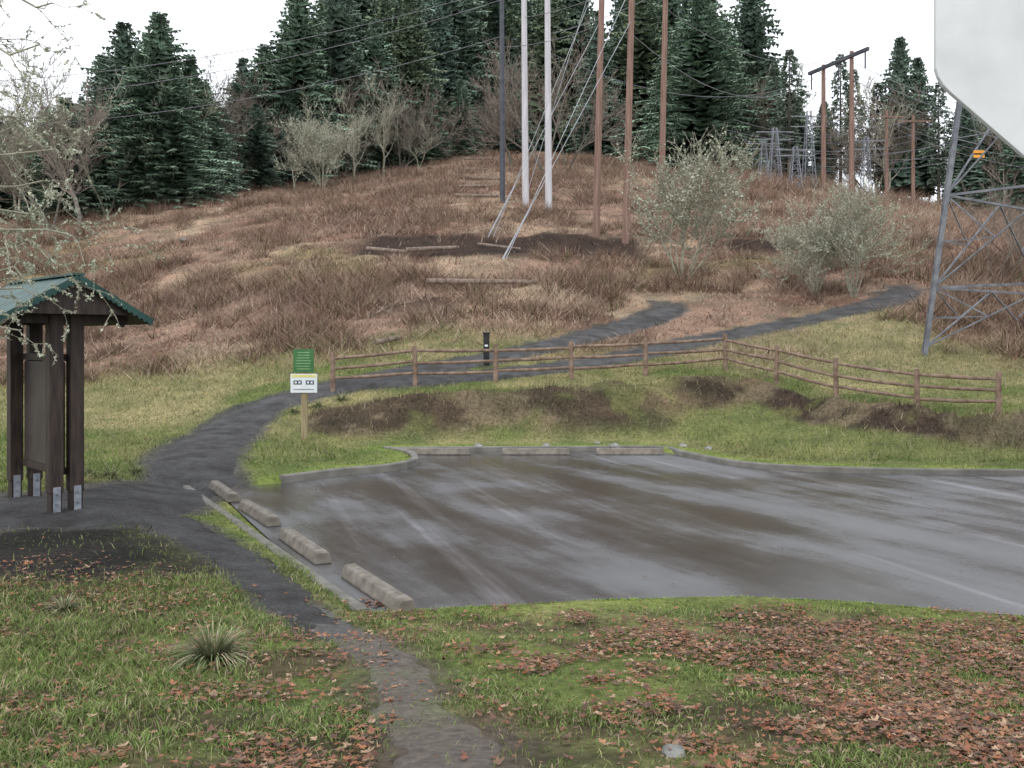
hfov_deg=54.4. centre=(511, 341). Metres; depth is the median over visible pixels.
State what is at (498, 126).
bare tree
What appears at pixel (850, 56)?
transmission pole frame
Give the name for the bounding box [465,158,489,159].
fallen log
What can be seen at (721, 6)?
conifer tree
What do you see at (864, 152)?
lattice mast
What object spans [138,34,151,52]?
conifer tree
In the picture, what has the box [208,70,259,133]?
bare tree
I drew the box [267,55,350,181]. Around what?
conifer tree
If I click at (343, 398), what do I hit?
grass clump
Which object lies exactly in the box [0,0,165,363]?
bare tree
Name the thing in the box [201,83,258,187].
conifer tree
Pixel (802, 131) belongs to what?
conifer tree
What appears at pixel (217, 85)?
bare tree
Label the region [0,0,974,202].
sky
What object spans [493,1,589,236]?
guy wire
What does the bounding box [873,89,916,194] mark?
conifer tree
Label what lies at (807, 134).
power line
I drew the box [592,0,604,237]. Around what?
utility pole
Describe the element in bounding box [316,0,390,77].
conifer tree
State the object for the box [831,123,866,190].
bare tree
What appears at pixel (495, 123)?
bare tree
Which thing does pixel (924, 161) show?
conifer tree
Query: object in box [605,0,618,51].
conifer tree
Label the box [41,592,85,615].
grass clump
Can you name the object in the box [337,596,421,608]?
fallen leaves
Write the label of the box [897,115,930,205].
utility pole
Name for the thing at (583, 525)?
parking lot
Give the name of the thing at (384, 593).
wheel stop
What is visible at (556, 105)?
guy wire
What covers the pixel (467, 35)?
conifer tree
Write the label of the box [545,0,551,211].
utility pole
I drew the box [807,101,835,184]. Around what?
conifer tree
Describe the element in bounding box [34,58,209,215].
bare tree
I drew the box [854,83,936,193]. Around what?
bare tree
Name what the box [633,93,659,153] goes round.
conifer tree
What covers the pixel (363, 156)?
conifer tree
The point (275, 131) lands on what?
bare tree
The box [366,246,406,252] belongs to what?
fallen log
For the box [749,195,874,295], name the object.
bare tree
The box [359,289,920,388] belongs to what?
gravel path
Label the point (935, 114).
conifer tree
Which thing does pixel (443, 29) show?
conifer tree
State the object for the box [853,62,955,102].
power line
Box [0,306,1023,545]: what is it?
grass
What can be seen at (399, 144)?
conifer tree
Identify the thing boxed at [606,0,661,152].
conifer tree
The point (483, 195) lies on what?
fallen log
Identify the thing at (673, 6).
conifer tree
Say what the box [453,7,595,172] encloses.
bare tree
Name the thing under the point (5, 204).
conifer tree
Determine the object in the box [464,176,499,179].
fallen log
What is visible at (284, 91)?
power line
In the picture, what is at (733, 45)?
conifer tree
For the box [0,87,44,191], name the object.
bare tree
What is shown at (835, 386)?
wooden fence
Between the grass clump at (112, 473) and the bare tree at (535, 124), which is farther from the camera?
the bare tree at (535, 124)
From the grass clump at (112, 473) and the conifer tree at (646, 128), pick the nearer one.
the grass clump at (112, 473)
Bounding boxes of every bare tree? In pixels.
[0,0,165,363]
[0,31,108,230]
[0,75,77,225]
[0,84,120,228]
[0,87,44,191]
[1,84,83,146]
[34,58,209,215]
[49,94,112,214]
[188,79,221,142]
[201,51,256,126]
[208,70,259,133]
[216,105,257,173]
[217,99,298,182]
[221,66,261,133]
[221,73,249,127]
[224,73,271,131]
[224,107,282,154]
[240,79,320,137]
[263,95,371,189]
[273,114,314,188]
[319,85,382,183]
[325,133,373,177]
[330,70,381,170]
[352,68,412,175]
[357,119,406,169]
[369,56,474,169]
[380,105,434,166]
[399,118,442,168]
[430,98,461,156]
[435,105,461,148]
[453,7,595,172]
[464,37,542,168]
[470,96,521,151]
[472,91,529,151]
[473,97,496,148]
[505,88,530,149]
[528,109,553,140]
[531,57,644,169]
[571,120,594,154]
[611,123,794,280]
[613,99,635,145]
[730,61,812,175]
[743,39,818,168]
[746,109,791,172]
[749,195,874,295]
[779,171,935,297]
[809,70,929,193]
[817,142,882,193]
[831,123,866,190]
[841,72,933,191]
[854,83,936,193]
[924,106,1001,194]
[943,121,1023,207]
[954,175,1023,283]
[966,166,1023,271]
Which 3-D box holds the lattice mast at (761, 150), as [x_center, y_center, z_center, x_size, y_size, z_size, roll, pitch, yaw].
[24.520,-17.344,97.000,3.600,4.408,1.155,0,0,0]
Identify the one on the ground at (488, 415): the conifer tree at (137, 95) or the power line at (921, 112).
the conifer tree at (137, 95)
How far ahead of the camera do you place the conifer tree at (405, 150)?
106.33 m
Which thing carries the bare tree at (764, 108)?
on the ground at (488, 415)
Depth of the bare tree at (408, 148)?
101.62 m
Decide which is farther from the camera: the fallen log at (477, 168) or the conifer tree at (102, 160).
the fallen log at (477, 168)
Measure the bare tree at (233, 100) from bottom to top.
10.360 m
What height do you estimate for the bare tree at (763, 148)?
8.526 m
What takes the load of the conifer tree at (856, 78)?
on the ground at (488, 415)
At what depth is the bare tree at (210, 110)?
83.98 m
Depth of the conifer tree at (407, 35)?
109.62 m
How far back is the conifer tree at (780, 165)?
126.12 m
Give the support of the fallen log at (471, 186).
on the ground at (488, 415)
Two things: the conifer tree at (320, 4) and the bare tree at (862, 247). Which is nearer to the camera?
the bare tree at (862, 247)
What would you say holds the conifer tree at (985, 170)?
on the ground at (488, 415)
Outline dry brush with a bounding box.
[0,147,1023,384]
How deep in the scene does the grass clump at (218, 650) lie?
7.38 m
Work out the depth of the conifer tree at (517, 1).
150.12 m
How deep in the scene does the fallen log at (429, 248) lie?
52.35 m
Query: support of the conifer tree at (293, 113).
on the ground at (488, 415)
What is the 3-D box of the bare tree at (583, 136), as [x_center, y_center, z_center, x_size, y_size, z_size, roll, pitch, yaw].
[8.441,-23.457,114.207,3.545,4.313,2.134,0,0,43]
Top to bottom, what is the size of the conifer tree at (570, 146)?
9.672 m
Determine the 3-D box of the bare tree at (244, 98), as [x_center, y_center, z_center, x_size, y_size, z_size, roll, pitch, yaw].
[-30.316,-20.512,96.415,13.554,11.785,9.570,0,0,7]
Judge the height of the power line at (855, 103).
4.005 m
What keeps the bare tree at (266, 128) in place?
on the ground at (488, 415)
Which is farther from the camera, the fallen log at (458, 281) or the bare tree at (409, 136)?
the bare tree at (409, 136)
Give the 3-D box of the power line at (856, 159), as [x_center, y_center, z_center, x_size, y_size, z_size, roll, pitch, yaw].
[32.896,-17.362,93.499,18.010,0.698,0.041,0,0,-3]
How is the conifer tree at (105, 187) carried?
on the ground at (488, 415)
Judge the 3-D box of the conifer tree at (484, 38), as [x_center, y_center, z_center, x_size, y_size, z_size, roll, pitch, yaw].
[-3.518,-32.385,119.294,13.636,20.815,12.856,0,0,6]
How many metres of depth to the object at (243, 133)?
89.74 m
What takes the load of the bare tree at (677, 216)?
on the ground at (488, 415)
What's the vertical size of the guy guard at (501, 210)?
3.065 m
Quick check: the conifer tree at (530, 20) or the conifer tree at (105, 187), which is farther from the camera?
the conifer tree at (530, 20)
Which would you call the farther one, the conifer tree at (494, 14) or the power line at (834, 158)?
the conifer tree at (494, 14)
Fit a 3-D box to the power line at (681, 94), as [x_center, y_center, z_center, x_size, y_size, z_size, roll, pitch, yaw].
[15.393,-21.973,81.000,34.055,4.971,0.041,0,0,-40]
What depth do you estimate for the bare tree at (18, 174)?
76.16 m
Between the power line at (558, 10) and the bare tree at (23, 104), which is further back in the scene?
the power line at (558, 10)
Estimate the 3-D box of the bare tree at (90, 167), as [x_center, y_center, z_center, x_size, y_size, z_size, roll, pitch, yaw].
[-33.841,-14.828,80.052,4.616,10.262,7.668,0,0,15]
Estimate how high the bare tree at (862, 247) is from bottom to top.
5.279 m
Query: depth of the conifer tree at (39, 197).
79.26 m
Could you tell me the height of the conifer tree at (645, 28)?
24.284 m
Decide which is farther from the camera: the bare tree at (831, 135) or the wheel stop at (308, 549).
the bare tree at (831, 135)
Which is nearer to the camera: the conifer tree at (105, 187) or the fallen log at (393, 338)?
the fallen log at (393, 338)
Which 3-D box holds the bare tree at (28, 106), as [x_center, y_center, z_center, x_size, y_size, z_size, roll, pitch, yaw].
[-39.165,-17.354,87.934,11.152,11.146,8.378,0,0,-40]
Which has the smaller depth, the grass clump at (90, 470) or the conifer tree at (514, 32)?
the grass clump at (90, 470)
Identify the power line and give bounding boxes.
[0,0,499,99]
[0,37,498,126]
[1,0,458,80]
[508,25,597,46]
[527,0,588,16]
[551,0,643,33]
[551,53,817,96]
[634,36,818,97]
[665,8,847,63]
[725,129,909,142]
[734,119,884,134]
[734,136,946,154]
[734,147,926,158]
[745,141,910,151]
[753,153,938,166]
[754,162,945,171]
[771,152,948,159]
[772,122,883,137]
[809,115,903,127]
[826,79,884,118]
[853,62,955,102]
[853,69,978,120]
[853,79,996,137]
[888,120,1018,156]
[888,125,1023,167]
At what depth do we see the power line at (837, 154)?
93.46 m
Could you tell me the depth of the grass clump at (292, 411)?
27.21 m
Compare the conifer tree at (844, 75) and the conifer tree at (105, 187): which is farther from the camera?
the conifer tree at (844, 75)
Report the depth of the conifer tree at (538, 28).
118.81 m
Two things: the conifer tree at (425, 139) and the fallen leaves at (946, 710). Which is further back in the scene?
the conifer tree at (425, 139)
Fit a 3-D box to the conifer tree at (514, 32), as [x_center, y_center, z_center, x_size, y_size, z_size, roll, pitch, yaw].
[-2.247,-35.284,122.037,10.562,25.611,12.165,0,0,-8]
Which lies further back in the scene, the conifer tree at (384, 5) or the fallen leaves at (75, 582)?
the conifer tree at (384, 5)
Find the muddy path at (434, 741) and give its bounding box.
[277,606,500,767]
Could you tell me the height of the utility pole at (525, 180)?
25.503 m
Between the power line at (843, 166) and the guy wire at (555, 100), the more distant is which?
the power line at (843, 166)
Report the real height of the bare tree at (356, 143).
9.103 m
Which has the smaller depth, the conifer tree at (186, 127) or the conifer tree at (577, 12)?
the conifer tree at (186, 127)
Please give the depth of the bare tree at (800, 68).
108.20 m
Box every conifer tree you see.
[0,115,37,213]
[3,97,124,216]
[16,105,50,205]
[67,132,139,210]
[69,159,129,208]
[74,21,145,198]
[77,54,108,159]
[80,52,221,210]
[83,11,243,206]
[114,65,249,207]
[134,54,246,200]
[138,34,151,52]
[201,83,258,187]
[208,108,253,193]
[216,108,249,179]
[220,57,279,160]
[230,0,381,180]
[232,103,299,188]
[233,43,324,179]
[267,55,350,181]
[267,85,333,180]
[272,105,324,182]
[310,0,389,167]
[312,0,326,44]
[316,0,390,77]
[319,0,367,52]
[329,92,386,172]
[350,17,429,167]
[356,0,404,85]
[356,107,409,170]
[359,10,406,96]
[376,93,436,165]
[381,110,412,165]
[386,0,449,121]
[391,0,399,22]
[393,0,451,159]
[399,0,458,157]
[399,103,452,161]
[410,104,453,159]
[421,2,432,36]
[423,0,432,24]
[424,0,481,114]
[426,0,485,148]
[429,95,470,157]
[432,0,509,148]
[440,79,489,155]
[442,96,485,151]
[463,0,528,120]
[469,0,537,142]
[475,53,497,152]
[479,114,510,151]
[480,0,534,92]
[492,60,543,152]
[510,0,520,27]
[513,1,531,59]
[518,0,576,150]
[519,0,587,150]
[537,0,608,150]
[538,110,571,151]
[539,83,583,153]
[558,10,632,157]
[593,80,639,156]
[604,0,668,153]
[604,0,770,174]
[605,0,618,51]
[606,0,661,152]
[619,0,690,153]
[633,27,681,158]
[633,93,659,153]
[645,0,692,136]
[711,0,733,38]
[717,18,780,170]
[727,0,787,157]
[756,137,785,175]
[766,49,810,178]
[770,97,785,169]
[771,67,791,128]
[779,102,816,178]
[784,91,812,162]
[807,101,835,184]
[809,104,838,184]
[827,53,857,179]
[835,69,869,186]
[860,82,891,196]
[869,36,932,196]
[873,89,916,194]
[903,57,945,201]
[919,82,953,202]
[936,106,989,208]
[943,124,1003,209]
[973,120,1002,212]
[973,136,1023,214]
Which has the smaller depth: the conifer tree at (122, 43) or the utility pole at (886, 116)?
the conifer tree at (122, 43)
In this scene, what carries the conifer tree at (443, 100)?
on the ground at (488, 415)
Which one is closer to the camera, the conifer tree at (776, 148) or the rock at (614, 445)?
the rock at (614, 445)
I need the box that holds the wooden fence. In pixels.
[330,334,1001,413]
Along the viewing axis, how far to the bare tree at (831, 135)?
102.77 m
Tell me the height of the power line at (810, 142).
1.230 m
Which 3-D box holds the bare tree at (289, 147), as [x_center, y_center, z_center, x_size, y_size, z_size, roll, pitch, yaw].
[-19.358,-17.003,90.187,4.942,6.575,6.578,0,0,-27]
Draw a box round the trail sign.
[290,349,316,439]
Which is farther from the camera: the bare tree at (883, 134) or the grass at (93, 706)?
the bare tree at (883, 134)
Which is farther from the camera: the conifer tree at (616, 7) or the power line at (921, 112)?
the conifer tree at (616, 7)
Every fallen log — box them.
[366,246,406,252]
[374,335,401,344]
[406,246,456,251]
[426,278,534,283]
[454,193,499,196]
[458,185,490,187]
[462,168,488,170]
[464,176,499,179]
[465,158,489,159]
[477,242,520,249]
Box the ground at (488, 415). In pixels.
[0,151,1023,767]
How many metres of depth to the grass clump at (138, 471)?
18.41 m
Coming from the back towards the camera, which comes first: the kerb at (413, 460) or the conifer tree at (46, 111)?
the conifer tree at (46, 111)
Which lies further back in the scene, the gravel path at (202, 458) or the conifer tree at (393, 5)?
the conifer tree at (393, 5)
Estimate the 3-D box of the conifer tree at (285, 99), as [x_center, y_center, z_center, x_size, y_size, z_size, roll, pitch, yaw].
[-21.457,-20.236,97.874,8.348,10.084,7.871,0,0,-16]
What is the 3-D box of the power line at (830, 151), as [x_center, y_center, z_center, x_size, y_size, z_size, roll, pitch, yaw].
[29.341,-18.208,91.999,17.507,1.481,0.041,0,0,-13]
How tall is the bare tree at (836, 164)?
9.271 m
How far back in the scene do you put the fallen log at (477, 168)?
94.72 m
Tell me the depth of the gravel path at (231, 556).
11.75 m
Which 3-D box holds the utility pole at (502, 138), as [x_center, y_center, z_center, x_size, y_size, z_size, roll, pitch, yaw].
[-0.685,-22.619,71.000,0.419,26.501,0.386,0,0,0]
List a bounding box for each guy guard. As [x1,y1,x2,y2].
[487,185,515,236]
[501,209,529,259]
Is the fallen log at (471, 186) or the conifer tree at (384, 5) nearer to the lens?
the fallen log at (471, 186)
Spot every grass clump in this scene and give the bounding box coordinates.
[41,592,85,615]
[84,461,105,477]
[94,461,126,479]
[124,460,153,477]
[156,608,258,675]
[281,402,300,416]
[309,397,329,410]
[329,390,352,406]
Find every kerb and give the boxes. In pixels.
[183,485,367,611]
[279,446,418,482]
[397,445,1023,475]
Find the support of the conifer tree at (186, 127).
on the ground at (488, 415)
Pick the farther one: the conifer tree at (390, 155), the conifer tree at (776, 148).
the conifer tree at (776, 148)
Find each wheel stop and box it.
[208,480,239,501]
[238,499,280,526]
[279,527,331,564]
[341,563,415,612]
[404,448,470,454]
[502,448,569,454]
[596,448,663,454]
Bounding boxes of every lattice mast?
[746,140,781,176]
[756,127,793,180]
[776,146,814,188]
[791,110,826,182]
[848,136,884,194]
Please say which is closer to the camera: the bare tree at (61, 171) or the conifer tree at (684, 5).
the bare tree at (61, 171)
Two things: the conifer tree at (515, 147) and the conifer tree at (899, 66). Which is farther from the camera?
the conifer tree at (515, 147)
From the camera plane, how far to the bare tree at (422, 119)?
103.85 m
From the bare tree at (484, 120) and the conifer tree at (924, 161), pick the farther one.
the bare tree at (484, 120)
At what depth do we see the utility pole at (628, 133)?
57.14 m
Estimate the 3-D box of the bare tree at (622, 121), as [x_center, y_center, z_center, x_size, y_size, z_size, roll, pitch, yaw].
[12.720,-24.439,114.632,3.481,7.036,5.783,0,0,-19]
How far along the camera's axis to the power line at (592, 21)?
68.69 m
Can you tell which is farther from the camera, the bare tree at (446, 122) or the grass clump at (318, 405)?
the bare tree at (446, 122)
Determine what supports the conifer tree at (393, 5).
on the ground at (488, 415)
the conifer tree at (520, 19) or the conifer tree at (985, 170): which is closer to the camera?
the conifer tree at (985, 170)
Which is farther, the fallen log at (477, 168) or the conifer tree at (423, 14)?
the conifer tree at (423, 14)
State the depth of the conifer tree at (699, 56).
102.42 m
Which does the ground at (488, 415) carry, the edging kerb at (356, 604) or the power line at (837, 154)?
the edging kerb at (356, 604)
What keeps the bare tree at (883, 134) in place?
on the ground at (488, 415)
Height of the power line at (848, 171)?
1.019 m
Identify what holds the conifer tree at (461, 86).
on the ground at (488, 415)
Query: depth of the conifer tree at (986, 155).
101.27 m
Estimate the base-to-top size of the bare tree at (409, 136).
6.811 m
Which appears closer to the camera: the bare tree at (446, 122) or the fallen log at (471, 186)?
the fallen log at (471, 186)
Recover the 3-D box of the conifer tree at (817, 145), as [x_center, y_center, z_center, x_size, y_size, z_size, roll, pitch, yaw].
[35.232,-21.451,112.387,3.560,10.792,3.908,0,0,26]
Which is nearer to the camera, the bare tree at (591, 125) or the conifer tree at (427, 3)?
the bare tree at (591, 125)
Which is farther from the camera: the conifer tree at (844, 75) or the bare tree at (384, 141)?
the conifer tree at (844, 75)
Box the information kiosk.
[0,273,153,512]
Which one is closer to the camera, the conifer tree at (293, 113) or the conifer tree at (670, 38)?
the conifer tree at (293, 113)
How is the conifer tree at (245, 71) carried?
on the ground at (488, 415)
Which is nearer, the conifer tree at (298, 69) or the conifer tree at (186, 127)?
the conifer tree at (186, 127)
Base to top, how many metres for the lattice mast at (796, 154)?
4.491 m
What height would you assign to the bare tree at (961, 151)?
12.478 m
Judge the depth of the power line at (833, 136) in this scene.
94.88 m
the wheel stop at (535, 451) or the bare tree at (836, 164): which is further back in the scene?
the bare tree at (836, 164)
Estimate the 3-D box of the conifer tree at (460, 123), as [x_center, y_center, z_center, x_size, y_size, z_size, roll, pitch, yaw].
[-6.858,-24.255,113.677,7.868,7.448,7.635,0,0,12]
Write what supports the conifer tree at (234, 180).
on the ground at (488, 415)
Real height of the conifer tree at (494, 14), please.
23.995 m
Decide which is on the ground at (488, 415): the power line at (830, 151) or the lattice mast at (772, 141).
the lattice mast at (772, 141)
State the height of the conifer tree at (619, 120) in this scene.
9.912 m
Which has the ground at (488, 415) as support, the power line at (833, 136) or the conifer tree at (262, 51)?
the conifer tree at (262, 51)
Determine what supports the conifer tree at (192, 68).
on the ground at (488, 415)
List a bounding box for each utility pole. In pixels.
[500,0,504,202]
[521,0,528,205]
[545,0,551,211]
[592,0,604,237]
[622,0,634,243]
[658,0,667,197]
[870,111,903,200]
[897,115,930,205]
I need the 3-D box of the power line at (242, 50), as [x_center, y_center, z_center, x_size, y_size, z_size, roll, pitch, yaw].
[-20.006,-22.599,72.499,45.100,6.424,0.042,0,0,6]
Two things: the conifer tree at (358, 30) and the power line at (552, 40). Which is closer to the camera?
the power line at (552, 40)
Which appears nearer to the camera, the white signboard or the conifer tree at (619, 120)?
the white signboard
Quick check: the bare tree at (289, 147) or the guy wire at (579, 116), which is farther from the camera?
the bare tree at (289, 147)
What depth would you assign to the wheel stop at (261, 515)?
15.01 m
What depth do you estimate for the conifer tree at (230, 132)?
91.83 m
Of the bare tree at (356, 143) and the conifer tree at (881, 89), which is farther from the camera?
the conifer tree at (881, 89)
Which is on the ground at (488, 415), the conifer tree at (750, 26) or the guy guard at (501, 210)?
the conifer tree at (750, 26)
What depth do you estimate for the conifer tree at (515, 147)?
115.48 m
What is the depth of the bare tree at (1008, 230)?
44.50 m
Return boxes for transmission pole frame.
[808,47,869,198]
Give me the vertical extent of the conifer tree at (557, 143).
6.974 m
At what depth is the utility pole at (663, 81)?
77.02 m
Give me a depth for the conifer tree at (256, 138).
91.63 m
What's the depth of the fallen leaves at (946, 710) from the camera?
6.74 m
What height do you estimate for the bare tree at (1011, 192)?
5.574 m
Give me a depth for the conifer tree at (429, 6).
116.12 m
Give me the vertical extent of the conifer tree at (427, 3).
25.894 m
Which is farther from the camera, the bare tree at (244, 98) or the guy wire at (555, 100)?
the bare tree at (244, 98)
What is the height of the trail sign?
2.436 m
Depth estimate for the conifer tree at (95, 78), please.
89.56 m
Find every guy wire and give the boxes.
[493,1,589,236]
[506,0,624,258]
[515,26,597,184]
[524,0,586,201]
[530,22,630,207]
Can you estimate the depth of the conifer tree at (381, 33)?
110.16 m
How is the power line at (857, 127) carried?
attached to the utility pole at (913, 120)
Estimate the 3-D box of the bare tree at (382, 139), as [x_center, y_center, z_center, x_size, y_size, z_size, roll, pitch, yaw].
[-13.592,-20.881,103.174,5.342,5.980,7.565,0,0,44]
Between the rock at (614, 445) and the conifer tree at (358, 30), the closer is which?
the rock at (614, 445)
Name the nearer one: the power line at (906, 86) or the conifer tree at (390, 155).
the power line at (906, 86)
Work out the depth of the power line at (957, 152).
85.95 m
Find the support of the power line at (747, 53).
attached to the transmission pole frame
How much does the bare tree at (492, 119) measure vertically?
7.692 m
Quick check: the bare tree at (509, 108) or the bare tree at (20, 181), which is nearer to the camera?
the bare tree at (20, 181)
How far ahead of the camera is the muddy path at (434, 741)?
6.01 m
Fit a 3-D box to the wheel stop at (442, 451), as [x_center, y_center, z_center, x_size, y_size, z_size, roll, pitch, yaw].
[-1.792,2.619,23.762,1.600,0.154,0.220,0,0,0]
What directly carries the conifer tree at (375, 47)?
on the ground at (488, 415)
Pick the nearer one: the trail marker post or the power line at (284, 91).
the trail marker post
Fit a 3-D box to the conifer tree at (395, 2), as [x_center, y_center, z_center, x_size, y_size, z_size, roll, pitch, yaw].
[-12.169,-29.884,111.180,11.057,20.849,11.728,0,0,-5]
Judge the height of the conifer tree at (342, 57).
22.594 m
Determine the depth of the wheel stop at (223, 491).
17.15 m
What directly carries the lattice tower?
on the ground at (488, 415)
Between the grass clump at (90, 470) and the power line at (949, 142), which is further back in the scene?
the power line at (949, 142)
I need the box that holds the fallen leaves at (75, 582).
[0,536,286,613]
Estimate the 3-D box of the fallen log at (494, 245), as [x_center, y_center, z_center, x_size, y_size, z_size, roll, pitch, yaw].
[-0.709,-5.134,53.694,2.679,0.544,0.180,0,0,30]
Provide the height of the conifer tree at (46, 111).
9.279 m
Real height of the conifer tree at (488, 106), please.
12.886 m
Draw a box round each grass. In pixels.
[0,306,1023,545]
[0,525,1023,767]
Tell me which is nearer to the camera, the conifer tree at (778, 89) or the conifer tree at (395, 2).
the conifer tree at (395, 2)
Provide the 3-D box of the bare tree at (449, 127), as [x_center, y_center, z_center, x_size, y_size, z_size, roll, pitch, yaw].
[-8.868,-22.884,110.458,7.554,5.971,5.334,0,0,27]
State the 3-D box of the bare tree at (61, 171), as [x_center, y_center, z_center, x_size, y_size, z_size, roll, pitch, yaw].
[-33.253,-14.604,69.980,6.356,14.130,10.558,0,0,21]
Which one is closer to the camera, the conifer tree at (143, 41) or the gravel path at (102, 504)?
the gravel path at (102, 504)
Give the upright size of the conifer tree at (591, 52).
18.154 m
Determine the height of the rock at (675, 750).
0.090 m
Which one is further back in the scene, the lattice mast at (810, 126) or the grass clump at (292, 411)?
the lattice mast at (810, 126)
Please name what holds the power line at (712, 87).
attached to the transmission pole frame
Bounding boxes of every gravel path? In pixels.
[0,481,217,529]
[111,508,335,629]
[147,305,683,489]
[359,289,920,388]
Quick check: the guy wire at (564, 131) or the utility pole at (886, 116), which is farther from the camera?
the utility pole at (886, 116)
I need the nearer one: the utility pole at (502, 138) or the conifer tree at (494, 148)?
the utility pole at (502, 138)
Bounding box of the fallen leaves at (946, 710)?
[0,569,1023,767]
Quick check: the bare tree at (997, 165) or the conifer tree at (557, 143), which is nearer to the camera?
the bare tree at (997, 165)
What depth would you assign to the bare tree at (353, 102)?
100.08 m
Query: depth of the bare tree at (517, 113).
114.48 m
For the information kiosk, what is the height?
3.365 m
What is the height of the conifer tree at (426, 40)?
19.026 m
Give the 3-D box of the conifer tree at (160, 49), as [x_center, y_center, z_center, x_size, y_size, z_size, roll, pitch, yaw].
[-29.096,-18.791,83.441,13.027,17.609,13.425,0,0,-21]
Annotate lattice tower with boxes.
[921,101,1023,356]
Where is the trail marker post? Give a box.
[483,332,489,364]
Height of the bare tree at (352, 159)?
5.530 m
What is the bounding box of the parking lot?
[230,451,1023,615]
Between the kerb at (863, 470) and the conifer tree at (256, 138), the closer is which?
the kerb at (863, 470)
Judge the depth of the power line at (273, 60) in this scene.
72.05 m
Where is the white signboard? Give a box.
[934,0,1023,157]
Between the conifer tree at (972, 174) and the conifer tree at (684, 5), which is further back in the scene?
the conifer tree at (684, 5)
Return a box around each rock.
[609,443,619,447]
[662,744,685,757]
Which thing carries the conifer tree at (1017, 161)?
on the ground at (488, 415)
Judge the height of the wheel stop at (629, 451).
0.154 m
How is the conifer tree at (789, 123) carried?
on the ground at (488, 415)
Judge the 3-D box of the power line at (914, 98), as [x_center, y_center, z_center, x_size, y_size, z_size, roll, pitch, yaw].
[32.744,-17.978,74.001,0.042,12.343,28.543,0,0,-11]
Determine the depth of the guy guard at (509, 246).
51.18 m
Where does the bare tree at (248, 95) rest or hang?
on the ground at (488, 415)
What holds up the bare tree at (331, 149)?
on the ground at (488, 415)
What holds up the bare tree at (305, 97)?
on the ground at (488, 415)
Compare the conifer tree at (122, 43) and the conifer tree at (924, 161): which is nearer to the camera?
the conifer tree at (122, 43)
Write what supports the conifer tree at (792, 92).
on the ground at (488, 415)
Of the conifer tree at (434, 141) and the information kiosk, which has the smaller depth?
the information kiosk

